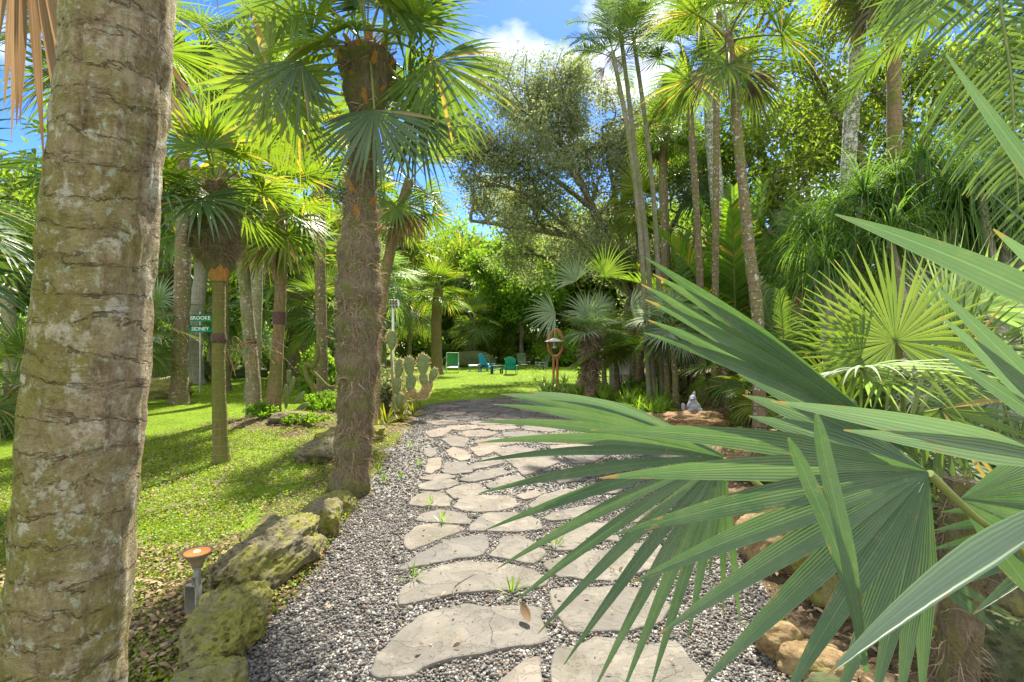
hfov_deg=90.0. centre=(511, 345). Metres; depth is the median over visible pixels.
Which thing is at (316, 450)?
coral rock
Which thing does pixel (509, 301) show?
tree
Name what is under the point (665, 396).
lily plant
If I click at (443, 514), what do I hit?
grass tuft
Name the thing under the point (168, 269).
palm tree
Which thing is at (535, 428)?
flagstone
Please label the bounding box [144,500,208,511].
fallen strip
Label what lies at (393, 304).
sign post
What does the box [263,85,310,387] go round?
palm tree
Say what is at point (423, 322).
fan palm
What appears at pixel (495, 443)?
flagstone
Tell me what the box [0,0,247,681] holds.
palm tree
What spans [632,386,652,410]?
lily plant
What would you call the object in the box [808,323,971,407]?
shrub
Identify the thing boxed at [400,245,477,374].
palm tree
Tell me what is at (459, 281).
palm tree
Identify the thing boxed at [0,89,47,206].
palm tree
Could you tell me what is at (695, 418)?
coral rock
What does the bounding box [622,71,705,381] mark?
palm tree
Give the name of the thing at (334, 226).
palm tree
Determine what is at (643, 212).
slender palm
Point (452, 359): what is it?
lawn chair
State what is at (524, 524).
flagstone
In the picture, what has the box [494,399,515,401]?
flagstone
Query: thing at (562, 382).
lily plant
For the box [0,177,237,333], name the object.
tree
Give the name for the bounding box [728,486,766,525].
coral rock
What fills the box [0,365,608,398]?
grass
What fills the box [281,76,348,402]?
palm tree
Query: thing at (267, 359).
shrub
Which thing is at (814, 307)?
feather palm
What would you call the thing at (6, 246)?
palm tree
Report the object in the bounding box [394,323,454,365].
shrub
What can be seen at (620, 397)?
lily plant
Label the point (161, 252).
palm tree
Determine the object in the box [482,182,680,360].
tree
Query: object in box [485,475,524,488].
flagstone
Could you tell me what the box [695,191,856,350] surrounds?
palm tree
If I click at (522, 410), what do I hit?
flagstone
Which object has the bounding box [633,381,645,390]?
ground plant
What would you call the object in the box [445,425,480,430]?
flagstone
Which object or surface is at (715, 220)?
palm tree
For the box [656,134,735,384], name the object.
palm tree
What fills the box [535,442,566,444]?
flagstone
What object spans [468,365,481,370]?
footstool
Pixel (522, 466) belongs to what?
flagstone
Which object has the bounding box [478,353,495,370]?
adirondack chair
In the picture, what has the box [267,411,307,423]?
coral rock
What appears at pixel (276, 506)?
border bed
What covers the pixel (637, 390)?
lily plant
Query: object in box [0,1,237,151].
palm tree
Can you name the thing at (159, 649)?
fallen strip
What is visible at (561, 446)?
flagstone
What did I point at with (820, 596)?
coral rock
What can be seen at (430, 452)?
flagstone
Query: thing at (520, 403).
flagstone
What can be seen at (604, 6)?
slender palm
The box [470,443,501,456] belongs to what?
flagstone
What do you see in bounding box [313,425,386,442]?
coral rock
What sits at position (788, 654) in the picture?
coral rock
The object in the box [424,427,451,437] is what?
flagstone
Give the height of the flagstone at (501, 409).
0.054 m
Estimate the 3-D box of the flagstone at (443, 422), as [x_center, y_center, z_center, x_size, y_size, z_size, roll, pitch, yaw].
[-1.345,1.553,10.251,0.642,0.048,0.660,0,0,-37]
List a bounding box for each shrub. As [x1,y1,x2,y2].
[0,313,167,359]
[158,318,206,360]
[204,337,261,365]
[239,322,288,368]
[241,401,279,418]
[280,411,333,426]
[295,342,338,396]
[301,389,337,412]
[327,342,335,359]
[380,363,410,413]
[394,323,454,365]
[422,329,469,363]
[469,327,516,362]
[500,329,552,363]
[530,325,581,366]
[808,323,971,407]
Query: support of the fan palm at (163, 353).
on the lawn at (472, 393)
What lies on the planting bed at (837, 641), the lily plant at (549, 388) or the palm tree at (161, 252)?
the lily plant at (549, 388)
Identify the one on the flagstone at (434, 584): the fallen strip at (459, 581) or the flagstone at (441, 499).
the fallen strip at (459, 581)
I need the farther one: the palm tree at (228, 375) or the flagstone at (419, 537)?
the palm tree at (228, 375)
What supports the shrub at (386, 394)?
on the border bed at (276, 506)
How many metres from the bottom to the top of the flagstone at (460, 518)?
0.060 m
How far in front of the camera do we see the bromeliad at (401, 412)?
10.30 m
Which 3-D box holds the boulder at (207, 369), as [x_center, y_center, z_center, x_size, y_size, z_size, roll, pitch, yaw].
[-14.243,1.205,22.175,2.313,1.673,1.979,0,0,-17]
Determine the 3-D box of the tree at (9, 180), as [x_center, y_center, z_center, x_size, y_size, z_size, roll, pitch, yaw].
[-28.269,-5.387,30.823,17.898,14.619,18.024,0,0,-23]
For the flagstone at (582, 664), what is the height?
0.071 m
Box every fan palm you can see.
[0,310,26,442]
[151,274,205,377]
[151,287,206,384]
[191,268,242,354]
[226,336,295,381]
[229,296,272,363]
[267,261,337,362]
[327,301,401,360]
[379,234,425,372]
[386,259,450,356]
[475,53,1023,681]
[570,288,624,384]
[599,303,640,395]
[625,283,693,404]
[633,288,705,408]
[671,290,719,396]
[673,333,767,416]
[718,373,786,428]
[769,222,1023,554]
[773,347,896,418]
[855,311,1021,463]
[866,241,1023,466]
[899,323,1023,507]
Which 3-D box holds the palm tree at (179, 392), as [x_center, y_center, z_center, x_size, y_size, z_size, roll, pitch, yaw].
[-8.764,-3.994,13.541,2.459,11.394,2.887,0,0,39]
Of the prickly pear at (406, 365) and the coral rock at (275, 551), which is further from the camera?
the prickly pear at (406, 365)
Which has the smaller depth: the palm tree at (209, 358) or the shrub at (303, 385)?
the shrub at (303, 385)
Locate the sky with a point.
(532, 22)
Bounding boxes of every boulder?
[148,376,193,398]
[158,358,211,380]
[211,365,268,378]
[443,351,495,367]
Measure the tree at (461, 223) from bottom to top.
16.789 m
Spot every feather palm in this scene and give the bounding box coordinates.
[563,155,880,389]
[600,228,720,387]
[635,228,878,385]
[697,272,886,409]
[764,270,884,360]
[823,0,1023,251]
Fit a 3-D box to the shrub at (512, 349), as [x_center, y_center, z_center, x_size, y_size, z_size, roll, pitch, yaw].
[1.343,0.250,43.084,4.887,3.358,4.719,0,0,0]
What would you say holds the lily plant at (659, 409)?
on the planting bed at (837, 641)
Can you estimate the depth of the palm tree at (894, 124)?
9.17 m
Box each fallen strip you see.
[137,624,182,664]
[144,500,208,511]
[452,571,475,594]
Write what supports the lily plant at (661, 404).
on the planting bed at (837, 641)
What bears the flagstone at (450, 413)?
on the gravel path
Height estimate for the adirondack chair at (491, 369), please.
1.002 m
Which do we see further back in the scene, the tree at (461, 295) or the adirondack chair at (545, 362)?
the tree at (461, 295)
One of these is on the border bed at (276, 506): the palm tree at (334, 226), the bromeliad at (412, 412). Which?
the bromeliad at (412, 412)
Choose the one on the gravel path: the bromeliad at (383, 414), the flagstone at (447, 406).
the flagstone at (447, 406)
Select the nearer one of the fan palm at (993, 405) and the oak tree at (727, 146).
the fan palm at (993, 405)
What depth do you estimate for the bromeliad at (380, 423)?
8.30 m
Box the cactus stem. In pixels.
[302,343,335,400]
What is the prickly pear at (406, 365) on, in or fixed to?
on the border bed at (276, 506)
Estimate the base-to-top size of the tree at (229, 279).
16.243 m
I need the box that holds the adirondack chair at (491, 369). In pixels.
[487,356,502,373]
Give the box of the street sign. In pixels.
[190,312,211,392]
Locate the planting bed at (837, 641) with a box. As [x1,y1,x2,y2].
[547,369,975,681]
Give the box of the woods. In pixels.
[0,310,593,359]
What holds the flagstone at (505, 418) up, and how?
on the gravel path
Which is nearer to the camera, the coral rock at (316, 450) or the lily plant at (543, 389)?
the coral rock at (316, 450)
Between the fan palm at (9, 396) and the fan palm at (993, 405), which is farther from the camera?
the fan palm at (9, 396)
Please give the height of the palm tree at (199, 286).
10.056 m
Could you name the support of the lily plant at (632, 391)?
on the planting bed at (837, 641)
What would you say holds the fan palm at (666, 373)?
on the planting bed at (837, 641)
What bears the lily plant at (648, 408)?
on the planting bed at (837, 641)
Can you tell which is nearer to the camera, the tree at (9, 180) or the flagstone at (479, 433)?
the flagstone at (479, 433)
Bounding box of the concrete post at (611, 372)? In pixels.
[609,333,629,387]
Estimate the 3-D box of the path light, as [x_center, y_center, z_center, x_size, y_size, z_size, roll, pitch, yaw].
[-1.765,1.359,2.870,0.164,0.426,0.164,0,0,0]
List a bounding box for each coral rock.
[169,655,250,681]
[175,579,273,668]
[207,511,328,591]
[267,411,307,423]
[292,436,372,464]
[302,496,342,538]
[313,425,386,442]
[319,489,357,516]
[654,410,730,426]
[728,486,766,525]
[734,456,770,482]
[735,512,793,574]
[755,621,803,659]
[774,639,843,680]
[788,551,864,619]
[804,671,839,681]
[932,506,1023,616]
[981,607,1023,681]
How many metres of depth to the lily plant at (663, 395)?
12.35 m
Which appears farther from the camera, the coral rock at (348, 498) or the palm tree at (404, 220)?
the palm tree at (404, 220)
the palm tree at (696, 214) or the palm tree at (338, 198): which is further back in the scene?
the palm tree at (338, 198)
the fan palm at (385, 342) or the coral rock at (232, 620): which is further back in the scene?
the fan palm at (385, 342)
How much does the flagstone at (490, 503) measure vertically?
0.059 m
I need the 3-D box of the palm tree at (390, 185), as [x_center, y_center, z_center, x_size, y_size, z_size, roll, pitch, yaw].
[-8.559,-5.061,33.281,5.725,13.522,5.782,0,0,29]
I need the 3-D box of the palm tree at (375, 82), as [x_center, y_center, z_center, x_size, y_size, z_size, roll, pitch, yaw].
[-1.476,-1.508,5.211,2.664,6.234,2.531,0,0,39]
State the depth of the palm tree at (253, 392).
9.90 m
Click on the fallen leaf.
(525, 612)
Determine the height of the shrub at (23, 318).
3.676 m
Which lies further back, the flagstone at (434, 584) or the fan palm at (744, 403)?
the fan palm at (744, 403)
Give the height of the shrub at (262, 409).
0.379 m
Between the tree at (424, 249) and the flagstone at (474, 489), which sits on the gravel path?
the flagstone at (474, 489)
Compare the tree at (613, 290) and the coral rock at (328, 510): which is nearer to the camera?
the coral rock at (328, 510)
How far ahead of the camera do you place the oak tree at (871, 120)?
14.83 m
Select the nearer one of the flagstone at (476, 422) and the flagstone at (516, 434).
the flagstone at (516, 434)
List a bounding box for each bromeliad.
[373,412,395,436]
[380,399,405,425]
[386,398,420,421]
[407,399,425,415]
[413,398,427,408]
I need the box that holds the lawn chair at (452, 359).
[446,352,458,372]
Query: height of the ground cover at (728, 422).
0.451 m
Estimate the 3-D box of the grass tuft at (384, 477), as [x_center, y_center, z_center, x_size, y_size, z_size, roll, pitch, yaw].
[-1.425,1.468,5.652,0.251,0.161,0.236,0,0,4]
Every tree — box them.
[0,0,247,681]
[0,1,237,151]
[0,81,41,353]
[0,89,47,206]
[0,136,192,364]
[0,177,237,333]
[0,207,35,393]
[32,152,303,327]
[154,216,208,324]
[156,40,202,325]
[159,143,268,383]
[160,72,317,465]
[168,0,239,404]
[169,24,249,377]
[173,110,295,418]
[187,22,271,392]
[192,0,305,398]
[197,0,523,496]
[226,1,323,117]
[228,193,299,367]
[228,198,340,385]
[229,171,342,363]
[229,185,460,357]
[230,137,347,415]
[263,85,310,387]
[270,213,385,348]
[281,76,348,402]
[284,100,348,345]
[309,127,396,218]
[334,168,419,249]
[338,205,493,348]
[372,120,468,425]
[392,220,446,317]
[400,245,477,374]
[422,38,769,379]
[424,204,539,349]
[429,274,479,333]
[436,228,491,350]
[450,289,502,354]
[458,242,586,360]
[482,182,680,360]
[484,229,607,340]
[522,241,659,398]
[551,199,758,314]
[594,158,678,383]
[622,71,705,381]
[629,0,845,455]
[631,10,712,401]
[641,0,1021,285]
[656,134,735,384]
[661,0,727,382]
[674,0,753,406]
[691,0,1023,393]
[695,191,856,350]
[795,0,915,366]
[803,0,939,394]
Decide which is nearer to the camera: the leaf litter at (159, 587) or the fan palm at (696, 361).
the leaf litter at (159, 587)
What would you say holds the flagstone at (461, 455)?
on the gravel path
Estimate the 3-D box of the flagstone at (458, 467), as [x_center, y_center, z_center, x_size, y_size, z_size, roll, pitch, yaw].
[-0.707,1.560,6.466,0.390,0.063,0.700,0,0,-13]
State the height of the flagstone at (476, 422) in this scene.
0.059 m
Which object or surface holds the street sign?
on the lawn at (472, 393)
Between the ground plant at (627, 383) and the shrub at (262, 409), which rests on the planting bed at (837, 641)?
the ground plant at (627, 383)
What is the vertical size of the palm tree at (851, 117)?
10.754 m
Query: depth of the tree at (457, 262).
46.92 m
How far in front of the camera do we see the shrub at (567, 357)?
37.18 m
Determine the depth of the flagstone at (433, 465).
6.54 m
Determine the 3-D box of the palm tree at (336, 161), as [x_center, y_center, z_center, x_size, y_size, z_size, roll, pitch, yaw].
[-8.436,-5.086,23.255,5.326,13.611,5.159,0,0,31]
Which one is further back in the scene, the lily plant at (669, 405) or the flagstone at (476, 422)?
the lily plant at (669, 405)
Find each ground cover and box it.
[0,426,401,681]
[0,524,332,681]
[552,373,883,456]
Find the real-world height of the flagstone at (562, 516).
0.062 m
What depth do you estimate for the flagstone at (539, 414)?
11.51 m
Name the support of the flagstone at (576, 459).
on the gravel path
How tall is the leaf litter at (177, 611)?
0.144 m
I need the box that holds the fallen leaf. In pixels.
[520,601,530,621]
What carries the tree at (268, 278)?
on the lawn at (472, 393)
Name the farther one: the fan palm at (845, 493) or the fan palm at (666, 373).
the fan palm at (666, 373)
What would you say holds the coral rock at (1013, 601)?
on the planting bed at (837, 641)
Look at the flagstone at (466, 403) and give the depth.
13.69 m
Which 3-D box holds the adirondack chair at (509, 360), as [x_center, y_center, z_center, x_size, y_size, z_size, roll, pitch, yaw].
[-0.046,1.064,27.470,0.701,0.962,0.813,0,0,8]
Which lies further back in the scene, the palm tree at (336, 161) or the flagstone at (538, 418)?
the palm tree at (336, 161)
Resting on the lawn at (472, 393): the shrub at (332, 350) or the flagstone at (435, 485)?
the shrub at (332, 350)
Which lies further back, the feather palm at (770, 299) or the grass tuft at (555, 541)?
the feather palm at (770, 299)
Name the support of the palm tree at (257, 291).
on the lawn at (472, 393)
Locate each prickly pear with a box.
[281,370,308,409]
[384,329,439,417]
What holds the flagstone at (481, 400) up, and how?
on the gravel path
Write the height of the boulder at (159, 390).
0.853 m
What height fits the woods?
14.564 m
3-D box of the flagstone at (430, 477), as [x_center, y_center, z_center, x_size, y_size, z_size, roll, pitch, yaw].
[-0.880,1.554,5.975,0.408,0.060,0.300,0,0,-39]
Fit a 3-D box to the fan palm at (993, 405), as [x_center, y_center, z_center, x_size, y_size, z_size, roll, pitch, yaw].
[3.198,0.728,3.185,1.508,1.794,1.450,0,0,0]
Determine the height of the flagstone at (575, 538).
0.055 m
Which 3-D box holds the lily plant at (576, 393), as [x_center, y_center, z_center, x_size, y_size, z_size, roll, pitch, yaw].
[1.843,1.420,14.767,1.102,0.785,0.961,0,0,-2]
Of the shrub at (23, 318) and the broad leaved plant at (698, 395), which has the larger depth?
the shrub at (23, 318)
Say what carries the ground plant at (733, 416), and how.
on the planting bed at (837, 641)
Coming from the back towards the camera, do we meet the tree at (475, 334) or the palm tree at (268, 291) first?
the tree at (475, 334)
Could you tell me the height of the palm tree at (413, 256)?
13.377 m
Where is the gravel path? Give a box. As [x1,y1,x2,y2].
[244,397,780,681]
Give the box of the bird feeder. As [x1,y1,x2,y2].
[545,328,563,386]
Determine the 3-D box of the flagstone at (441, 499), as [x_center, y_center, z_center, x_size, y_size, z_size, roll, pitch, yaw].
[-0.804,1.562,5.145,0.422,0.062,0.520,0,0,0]
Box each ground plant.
[613,378,633,386]
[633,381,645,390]
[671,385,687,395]
[728,409,747,420]
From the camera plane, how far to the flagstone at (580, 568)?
3.58 m
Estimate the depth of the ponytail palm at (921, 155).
8.03 m
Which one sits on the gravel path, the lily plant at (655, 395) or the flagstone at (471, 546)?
the flagstone at (471, 546)
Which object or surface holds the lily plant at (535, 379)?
on the lawn at (472, 393)
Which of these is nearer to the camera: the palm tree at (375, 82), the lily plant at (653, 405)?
the palm tree at (375, 82)
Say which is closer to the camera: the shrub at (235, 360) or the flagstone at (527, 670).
the flagstone at (527, 670)
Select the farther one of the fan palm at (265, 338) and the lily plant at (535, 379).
the fan palm at (265, 338)
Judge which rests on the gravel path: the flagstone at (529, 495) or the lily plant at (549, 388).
the flagstone at (529, 495)
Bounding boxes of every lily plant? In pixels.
[526,365,548,381]
[530,380,550,391]
[535,377,564,391]
[548,373,564,389]
[548,375,576,393]
[559,372,571,385]
[565,385,582,394]
[589,383,615,399]
[600,389,611,399]
[602,385,619,399]
[606,387,627,402]
[607,390,632,405]
[615,387,636,404]
[621,384,641,399]
[624,387,666,411]
[631,397,675,413]
[632,380,675,406]
[632,382,644,394]
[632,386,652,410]
[641,382,683,408]
[641,399,663,411]
[644,394,672,410]
[644,396,671,412]
[649,387,671,403]
[660,396,677,411]
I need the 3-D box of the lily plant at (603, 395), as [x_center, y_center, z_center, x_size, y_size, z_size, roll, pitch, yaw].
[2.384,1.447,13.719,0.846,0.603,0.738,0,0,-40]
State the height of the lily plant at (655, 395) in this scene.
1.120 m
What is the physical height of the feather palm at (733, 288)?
7.044 m
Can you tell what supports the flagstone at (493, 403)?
on the gravel path
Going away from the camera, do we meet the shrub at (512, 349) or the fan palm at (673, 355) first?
the fan palm at (673, 355)
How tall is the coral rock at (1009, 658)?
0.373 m
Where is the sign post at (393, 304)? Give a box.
[389,300,398,371]
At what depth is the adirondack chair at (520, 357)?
33.83 m
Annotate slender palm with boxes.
[561,0,681,400]
[563,0,693,400]
[571,0,684,396]
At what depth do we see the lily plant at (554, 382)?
18.37 m
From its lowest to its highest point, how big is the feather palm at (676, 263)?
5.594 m
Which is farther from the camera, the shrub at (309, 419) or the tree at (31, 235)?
the tree at (31, 235)
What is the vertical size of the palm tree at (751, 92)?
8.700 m
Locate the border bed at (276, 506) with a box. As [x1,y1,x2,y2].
[127,405,427,681]
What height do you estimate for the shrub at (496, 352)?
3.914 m
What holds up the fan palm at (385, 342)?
on the lawn at (472, 393)
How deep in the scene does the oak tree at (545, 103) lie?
21.28 m
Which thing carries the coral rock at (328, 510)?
on the border bed at (276, 506)
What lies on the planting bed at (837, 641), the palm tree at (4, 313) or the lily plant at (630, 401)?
the lily plant at (630, 401)
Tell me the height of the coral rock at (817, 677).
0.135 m
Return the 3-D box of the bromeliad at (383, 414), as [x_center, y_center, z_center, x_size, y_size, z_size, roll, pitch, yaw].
[-2.358,1.330,9.716,0.916,0.664,0.840,0,0,0]
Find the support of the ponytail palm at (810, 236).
on the planting bed at (837, 641)
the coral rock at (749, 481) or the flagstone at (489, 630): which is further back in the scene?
the coral rock at (749, 481)
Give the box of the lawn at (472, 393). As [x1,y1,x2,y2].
[0,350,788,621]
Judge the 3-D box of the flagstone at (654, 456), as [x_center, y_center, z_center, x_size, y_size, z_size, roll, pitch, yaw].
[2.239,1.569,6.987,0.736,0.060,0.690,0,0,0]
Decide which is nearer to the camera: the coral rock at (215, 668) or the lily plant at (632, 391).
the coral rock at (215, 668)
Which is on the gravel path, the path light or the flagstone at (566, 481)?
the flagstone at (566, 481)
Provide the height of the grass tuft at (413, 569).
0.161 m
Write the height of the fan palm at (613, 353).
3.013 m
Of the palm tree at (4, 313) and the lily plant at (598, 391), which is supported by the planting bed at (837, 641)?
the lily plant at (598, 391)
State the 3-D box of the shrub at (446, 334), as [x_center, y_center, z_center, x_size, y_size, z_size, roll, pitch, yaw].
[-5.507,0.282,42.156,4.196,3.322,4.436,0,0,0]
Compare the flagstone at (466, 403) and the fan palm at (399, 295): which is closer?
the flagstone at (466, 403)
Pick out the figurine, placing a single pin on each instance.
(693, 404)
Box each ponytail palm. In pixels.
[733,136,949,403]
[808,103,1023,412]
[901,114,1023,351]
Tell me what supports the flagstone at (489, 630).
on the gravel path
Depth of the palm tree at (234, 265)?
26.45 m
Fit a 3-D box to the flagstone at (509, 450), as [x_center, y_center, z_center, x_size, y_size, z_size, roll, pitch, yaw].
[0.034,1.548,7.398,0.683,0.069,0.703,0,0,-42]
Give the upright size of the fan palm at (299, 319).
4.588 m
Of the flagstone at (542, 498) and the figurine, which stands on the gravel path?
the flagstone at (542, 498)
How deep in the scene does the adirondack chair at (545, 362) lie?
32.59 m
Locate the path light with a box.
[180,545,213,622]
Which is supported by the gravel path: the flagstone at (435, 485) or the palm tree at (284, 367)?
the flagstone at (435, 485)
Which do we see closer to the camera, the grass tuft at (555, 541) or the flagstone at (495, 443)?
the grass tuft at (555, 541)
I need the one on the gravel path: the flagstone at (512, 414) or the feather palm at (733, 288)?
the flagstone at (512, 414)
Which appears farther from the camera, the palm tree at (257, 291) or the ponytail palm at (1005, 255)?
the palm tree at (257, 291)
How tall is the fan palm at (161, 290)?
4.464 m
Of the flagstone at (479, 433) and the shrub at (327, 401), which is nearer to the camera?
the flagstone at (479, 433)
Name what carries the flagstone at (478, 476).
on the gravel path
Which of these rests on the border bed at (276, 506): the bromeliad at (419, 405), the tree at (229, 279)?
the bromeliad at (419, 405)
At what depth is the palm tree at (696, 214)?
12.93 m
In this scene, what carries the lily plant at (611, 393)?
on the planting bed at (837, 641)
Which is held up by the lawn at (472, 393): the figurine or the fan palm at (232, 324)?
the fan palm at (232, 324)
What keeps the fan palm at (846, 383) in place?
on the planting bed at (837, 641)
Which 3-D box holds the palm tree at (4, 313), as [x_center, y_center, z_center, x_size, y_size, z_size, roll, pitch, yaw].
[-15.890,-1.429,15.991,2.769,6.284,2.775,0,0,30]
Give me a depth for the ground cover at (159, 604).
3.31 m
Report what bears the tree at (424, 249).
on the lawn at (472, 393)
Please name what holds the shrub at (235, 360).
on the lawn at (472, 393)
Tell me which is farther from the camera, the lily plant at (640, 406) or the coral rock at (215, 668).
the lily plant at (640, 406)
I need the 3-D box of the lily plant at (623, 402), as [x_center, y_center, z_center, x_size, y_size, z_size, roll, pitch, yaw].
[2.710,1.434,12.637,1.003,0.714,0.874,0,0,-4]
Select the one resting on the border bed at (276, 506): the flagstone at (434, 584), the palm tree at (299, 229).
the palm tree at (299, 229)
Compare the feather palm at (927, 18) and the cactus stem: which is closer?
the feather palm at (927, 18)
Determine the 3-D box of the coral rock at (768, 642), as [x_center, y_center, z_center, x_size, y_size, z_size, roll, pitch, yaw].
[1.355,1.504,2.614,0.247,0.184,0.216,0,0,-11]
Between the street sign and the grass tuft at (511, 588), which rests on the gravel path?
the grass tuft at (511, 588)
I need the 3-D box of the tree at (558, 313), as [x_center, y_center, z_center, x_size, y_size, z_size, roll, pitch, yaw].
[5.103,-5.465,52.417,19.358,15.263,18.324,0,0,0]
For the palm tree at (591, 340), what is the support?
on the planting bed at (837, 641)
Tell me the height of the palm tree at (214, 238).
5.081 m
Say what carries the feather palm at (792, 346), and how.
on the planting bed at (837, 641)
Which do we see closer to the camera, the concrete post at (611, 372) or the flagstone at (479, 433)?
the flagstone at (479, 433)
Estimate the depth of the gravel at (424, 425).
7.09 m
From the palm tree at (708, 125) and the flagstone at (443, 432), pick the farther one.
the palm tree at (708, 125)
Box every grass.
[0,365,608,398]
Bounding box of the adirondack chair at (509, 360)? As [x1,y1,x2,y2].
[504,357,518,374]
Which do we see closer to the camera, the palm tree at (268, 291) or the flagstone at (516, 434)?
the flagstone at (516, 434)
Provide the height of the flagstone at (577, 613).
0.068 m
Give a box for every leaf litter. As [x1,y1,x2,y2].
[0,409,415,676]
[0,536,329,681]
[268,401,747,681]
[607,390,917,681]
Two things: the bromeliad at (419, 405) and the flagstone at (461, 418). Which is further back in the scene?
the bromeliad at (419, 405)
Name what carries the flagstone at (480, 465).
on the gravel path
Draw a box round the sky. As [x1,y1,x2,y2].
[0,0,1023,345]
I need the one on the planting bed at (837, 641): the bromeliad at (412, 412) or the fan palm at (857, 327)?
the fan palm at (857, 327)
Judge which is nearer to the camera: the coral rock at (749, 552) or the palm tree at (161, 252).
the coral rock at (749, 552)
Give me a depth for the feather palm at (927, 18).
3.45 m
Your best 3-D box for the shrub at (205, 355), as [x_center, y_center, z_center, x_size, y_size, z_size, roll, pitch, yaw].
[-19.155,0.103,27.124,5.335,3.574,4.588,0,0,0]
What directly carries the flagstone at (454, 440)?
on the gravel path
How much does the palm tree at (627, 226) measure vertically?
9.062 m
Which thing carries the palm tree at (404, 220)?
on the border bed at (276, 506)
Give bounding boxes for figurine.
[681,392,702,410]
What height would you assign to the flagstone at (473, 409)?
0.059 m
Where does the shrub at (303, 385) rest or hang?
on the lawn at (472, 393)
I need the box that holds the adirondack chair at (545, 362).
[535,355,548,369]
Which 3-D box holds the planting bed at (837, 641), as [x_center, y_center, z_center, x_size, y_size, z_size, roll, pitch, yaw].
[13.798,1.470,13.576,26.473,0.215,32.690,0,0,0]
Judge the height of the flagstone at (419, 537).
0.068 m
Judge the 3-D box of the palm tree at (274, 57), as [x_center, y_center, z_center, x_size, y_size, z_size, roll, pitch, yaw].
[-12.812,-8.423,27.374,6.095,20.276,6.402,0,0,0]
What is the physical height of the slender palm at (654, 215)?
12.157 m
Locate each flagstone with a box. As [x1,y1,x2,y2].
[369,603,548,680]
[397,534,488,571]
[397,561,547,607]
[403,523,466,551]
[409,491,449,507]
[415,509,472,525]
[417,479,459,491]
[419,473,455,480]
[423,448,437,457]
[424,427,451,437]
[425,457,441,473]
[426,420,457,424]
[433,411,464,415]
[436,405,461,407]
[442,435,468,447]
[443,461,472,474]
[445,416,478,420]
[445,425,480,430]
[445,446,470,461]
[446,483,485,499]
[453,495,517,512]
[455,402,480,404]
[458,408,485,411]
[458,430,497,436]
[459,468,509,482]
[465,412,496,416]
[468,455,504,470]
[469,421,501,425]
[469,512,542,533]
[470,399,493,401]
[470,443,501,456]
[474,437,519,445]
[478,425,518,430]
[482,402,508,404]
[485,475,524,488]
[486,408,515,412]
[489,416,521,419]
[489,534,546,564]
[493,445,535,455]
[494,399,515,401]
[498,656,542,681]
[499,412,530,416]
[502,431,538,436]
[506,456,560,476]
[512,402,528,404]
[515,490,542,500]
[520,409,536,412]
[521,425,559,431]
[522,417,553,419]
[528,488,576,508]
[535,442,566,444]
[536,413,555,415]
[543,505,596,521]
[543,543,661,582]
[549,444,590,448]
[549,586,669,634]
[550,522,618,552]
[550,636,706,681]
[555,476,586,483]
[565,455,605,464]
[599,487,627,494]
[622,505,656,523]
[648,455,688,464]
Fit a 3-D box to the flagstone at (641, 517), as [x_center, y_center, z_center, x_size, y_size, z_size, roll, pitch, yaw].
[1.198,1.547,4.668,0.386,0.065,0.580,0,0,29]
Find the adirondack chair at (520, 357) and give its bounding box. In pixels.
[516,353,529,368]
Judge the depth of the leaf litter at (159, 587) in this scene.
5.46 m
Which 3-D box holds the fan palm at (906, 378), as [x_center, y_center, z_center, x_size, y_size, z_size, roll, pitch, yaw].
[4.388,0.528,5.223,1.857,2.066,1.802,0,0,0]
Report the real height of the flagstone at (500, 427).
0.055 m
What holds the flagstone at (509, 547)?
on the gravel path
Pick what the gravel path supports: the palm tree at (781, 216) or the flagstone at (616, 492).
the flagstone at (616, 492)
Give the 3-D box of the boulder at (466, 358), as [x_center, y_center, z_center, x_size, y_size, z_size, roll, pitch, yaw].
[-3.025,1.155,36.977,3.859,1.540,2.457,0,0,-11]
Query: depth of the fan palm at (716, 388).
10.41 m
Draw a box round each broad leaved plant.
[645,401,660,413]
[690,390,709,405]
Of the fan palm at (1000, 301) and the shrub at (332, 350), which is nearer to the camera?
the fan palm at (1000, 301)
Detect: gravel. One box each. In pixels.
[369,397,698,499]
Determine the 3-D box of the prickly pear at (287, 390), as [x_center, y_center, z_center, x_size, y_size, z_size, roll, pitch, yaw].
[-4.379,0.880,10.165,0.700,0.792,0.068,0,0,0]
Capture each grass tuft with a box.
[373,472,390,482]
[391,562,427,580]
[433,509,450,523]
[496,575,526,598]
[547,530,567,547]
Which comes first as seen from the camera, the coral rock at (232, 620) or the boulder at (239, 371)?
the coral rock at (232, 620)
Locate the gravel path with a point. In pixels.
(495, 668)
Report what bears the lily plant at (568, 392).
on the planting bed at (837, 641)
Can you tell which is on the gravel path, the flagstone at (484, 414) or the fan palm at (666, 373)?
the flagstone at (484, 414)
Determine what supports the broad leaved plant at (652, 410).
on the planting bed at (837, 641)
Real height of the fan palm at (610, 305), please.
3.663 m
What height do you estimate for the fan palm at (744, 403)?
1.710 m

